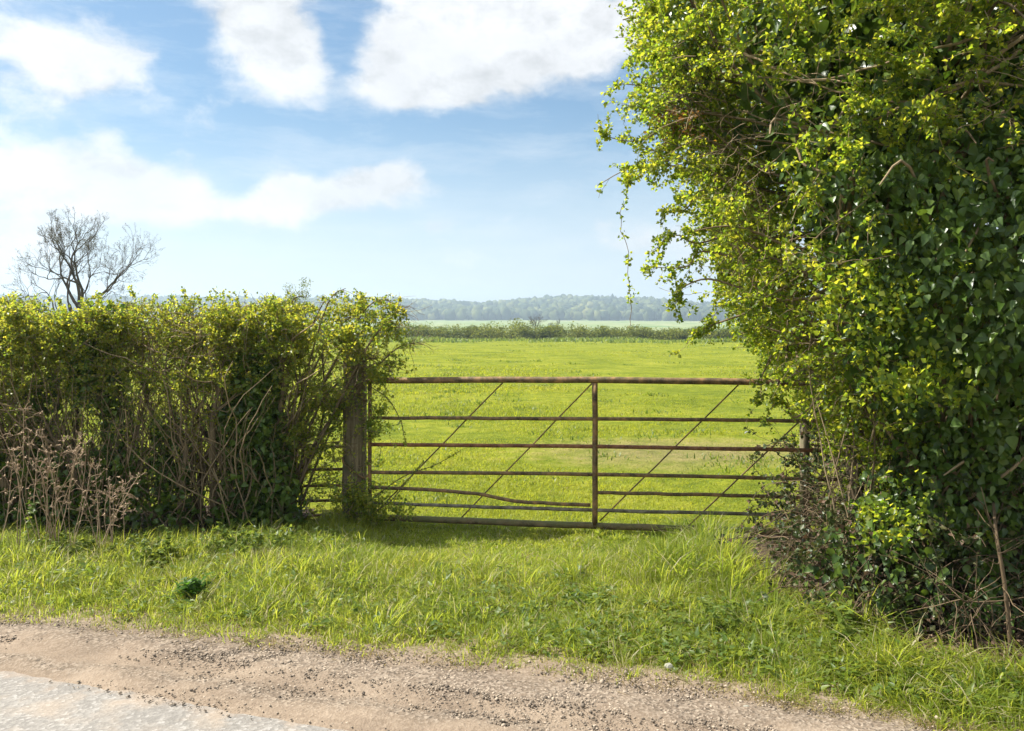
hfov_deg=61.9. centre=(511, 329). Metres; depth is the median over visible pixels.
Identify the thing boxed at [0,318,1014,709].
ground
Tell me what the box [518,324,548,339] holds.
hedge bush
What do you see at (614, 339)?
rough growth
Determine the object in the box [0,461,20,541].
dead stalk
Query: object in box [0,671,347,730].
road
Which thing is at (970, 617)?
brushwood
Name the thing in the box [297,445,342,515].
metal hurdle
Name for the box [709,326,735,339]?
hedge bush
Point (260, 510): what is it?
ivy plant
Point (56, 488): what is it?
dead stalk
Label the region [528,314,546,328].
bare tree
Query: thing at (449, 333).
hedge bush
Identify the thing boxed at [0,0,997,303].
sky
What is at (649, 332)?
hedge bush
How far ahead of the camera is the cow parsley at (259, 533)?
6.15 m
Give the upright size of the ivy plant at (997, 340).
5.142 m
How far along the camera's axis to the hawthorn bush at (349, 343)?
6.84 m
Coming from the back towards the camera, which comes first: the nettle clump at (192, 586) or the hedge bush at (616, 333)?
the hedge bush at (616, 333)
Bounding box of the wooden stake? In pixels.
[800,423,809,524]
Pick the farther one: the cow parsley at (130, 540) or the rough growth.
the rough growth
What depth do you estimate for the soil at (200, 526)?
6.80 m
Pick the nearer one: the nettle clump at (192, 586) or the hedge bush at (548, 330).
the nettle clump at (192, 586)
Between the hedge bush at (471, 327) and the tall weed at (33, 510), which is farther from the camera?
the hedge bush at (471, 327)
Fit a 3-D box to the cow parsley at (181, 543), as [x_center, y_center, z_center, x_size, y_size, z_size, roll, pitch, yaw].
[-2.324,1.523,6.018,0.351,0.137,0.461,0,0,12]
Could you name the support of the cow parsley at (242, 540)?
on the ground at (674, 460)
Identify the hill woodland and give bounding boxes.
[0,293,837,320]
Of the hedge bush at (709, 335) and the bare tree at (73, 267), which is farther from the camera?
the hedge bush at (709, 335)
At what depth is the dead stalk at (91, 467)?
6.08 m
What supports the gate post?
on the ground at (674, 460)
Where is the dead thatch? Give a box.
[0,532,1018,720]
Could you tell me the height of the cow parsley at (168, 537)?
0.215 m
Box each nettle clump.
[174,572,212,604]
[819,586,860,628]
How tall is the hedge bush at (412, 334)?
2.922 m
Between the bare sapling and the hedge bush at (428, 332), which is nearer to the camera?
the bare sapling
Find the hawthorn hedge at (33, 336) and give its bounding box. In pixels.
[0,285,373,532]
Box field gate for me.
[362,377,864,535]
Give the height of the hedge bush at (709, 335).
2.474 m
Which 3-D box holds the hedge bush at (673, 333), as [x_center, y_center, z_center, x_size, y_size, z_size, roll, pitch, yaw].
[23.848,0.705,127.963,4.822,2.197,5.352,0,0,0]
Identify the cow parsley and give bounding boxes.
[27,532,89,560]
[71,539,109,561]
[108,533,139,560]
[131,547,170,567]
[135,524,183,560]
[152,534,210,555]
[182,528,231,561]
[186,521,251,547]
[218,527,275,556]
[238,525,279,545]
[251,524,301,552]
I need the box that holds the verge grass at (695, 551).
[0,496,1023,730]
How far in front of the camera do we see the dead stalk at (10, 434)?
5.95 m
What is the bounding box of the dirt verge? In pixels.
[0,601,1021,730]
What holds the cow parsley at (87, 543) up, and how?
on the ground at (674, 460)
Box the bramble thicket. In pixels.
[713,406,1023,647]
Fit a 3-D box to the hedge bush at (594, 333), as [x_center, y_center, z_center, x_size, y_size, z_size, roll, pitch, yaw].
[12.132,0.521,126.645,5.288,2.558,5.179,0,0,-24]
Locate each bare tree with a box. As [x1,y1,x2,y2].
[1,206,165,312]
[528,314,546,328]
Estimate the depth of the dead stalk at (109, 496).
6.03 m
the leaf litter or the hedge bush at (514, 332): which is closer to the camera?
the leaf litter
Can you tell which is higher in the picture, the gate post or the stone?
the gate post
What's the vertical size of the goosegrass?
0.228 m
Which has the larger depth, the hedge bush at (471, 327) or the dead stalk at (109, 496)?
the hedge bush at (471, 327)
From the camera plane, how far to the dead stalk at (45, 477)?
6.03 m
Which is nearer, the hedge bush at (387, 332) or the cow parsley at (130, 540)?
the cow parsley at (130, 540)
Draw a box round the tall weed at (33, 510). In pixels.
[21,496,38,543]
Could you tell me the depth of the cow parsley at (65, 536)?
5.90 m
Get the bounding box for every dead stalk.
[0,400,42,548]
[0,428,86,546]
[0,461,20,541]
[28,429,102,554]
[69,472,138,550]
[89,459,146,546]
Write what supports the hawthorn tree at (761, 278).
on the ground at (674, 460)
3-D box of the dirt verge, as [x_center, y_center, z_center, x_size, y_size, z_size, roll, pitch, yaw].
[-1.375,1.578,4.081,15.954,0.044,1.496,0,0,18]
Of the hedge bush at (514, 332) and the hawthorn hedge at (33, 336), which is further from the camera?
the hedge bush at (514, 332)
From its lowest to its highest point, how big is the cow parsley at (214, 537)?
0.220 m
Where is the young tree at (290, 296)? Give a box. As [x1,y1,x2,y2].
[282,277,311,342]
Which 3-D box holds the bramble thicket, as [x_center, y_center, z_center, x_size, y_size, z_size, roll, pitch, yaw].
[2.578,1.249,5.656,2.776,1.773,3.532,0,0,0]
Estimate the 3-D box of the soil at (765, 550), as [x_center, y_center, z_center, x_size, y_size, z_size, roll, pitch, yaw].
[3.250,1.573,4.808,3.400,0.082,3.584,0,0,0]
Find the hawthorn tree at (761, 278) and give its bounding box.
[593,0,1023,620]
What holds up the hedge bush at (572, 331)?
on the ground at (674, 460)
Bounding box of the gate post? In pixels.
[342,350,367,520]
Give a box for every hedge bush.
[366,326,402,336]
[392,323,429,339]
[411,321,446,337]
[433,324,470,338]
[456,325,484,338]
[464,323,510,338]
[489,318,534,338]
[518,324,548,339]
[535,323,568,339]
[544,321,586,338]
[575,325,611,337]
[596,327,628,338]
[610,324,645,337]
[631,326,667,339]
[655,327,686,339]
[675,327,694,338]
[682,325,728,338]
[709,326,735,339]
[730,326,745,338]
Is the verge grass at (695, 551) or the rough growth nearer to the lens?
the verge grass at (695, 551)
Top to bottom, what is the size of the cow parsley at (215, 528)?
0.197 m
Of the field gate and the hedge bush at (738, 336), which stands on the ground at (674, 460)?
the hedge bush at (738, 336)
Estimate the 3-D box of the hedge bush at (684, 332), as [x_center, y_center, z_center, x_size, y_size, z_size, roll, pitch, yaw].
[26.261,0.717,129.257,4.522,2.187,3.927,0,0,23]
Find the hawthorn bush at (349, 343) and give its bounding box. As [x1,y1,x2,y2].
[233,288,460,530]
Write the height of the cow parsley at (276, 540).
0.186 m
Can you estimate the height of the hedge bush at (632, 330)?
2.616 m
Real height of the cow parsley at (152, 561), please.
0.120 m
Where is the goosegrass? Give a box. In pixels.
[694,589,804,636]
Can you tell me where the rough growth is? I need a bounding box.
[127,335,745,342]
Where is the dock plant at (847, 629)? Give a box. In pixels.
[804,622,887,653]
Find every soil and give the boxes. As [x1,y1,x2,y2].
[13,505,314,538]
[727,533,1023,661]
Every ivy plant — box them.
[0,300,312,535]
[652,0,1023,644]
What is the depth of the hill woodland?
1311.46 m
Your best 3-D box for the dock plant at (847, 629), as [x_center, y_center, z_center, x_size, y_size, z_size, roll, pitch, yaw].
[1.676,1.527,4.188,0.506,0.156,0.264,0,0,0]
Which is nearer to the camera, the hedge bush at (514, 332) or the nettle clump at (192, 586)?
the nettle clump at (192, 586)
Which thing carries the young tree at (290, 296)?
on the ground at (674, 460)
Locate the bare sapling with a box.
[969,487,1023,655]
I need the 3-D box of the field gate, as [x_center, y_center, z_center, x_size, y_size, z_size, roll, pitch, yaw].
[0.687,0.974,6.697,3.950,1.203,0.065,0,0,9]
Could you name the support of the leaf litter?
on the soil at (765, 550)
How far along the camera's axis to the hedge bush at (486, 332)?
126.34 m
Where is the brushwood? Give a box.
[792,489,1023,666]
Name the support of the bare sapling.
on the ground at (674, 460)
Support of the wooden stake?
on the ground at (674, 460)
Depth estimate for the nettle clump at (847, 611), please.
4.35 m
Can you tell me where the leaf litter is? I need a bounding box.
[698,515,1023,671]
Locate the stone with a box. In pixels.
[664,663,673,670]

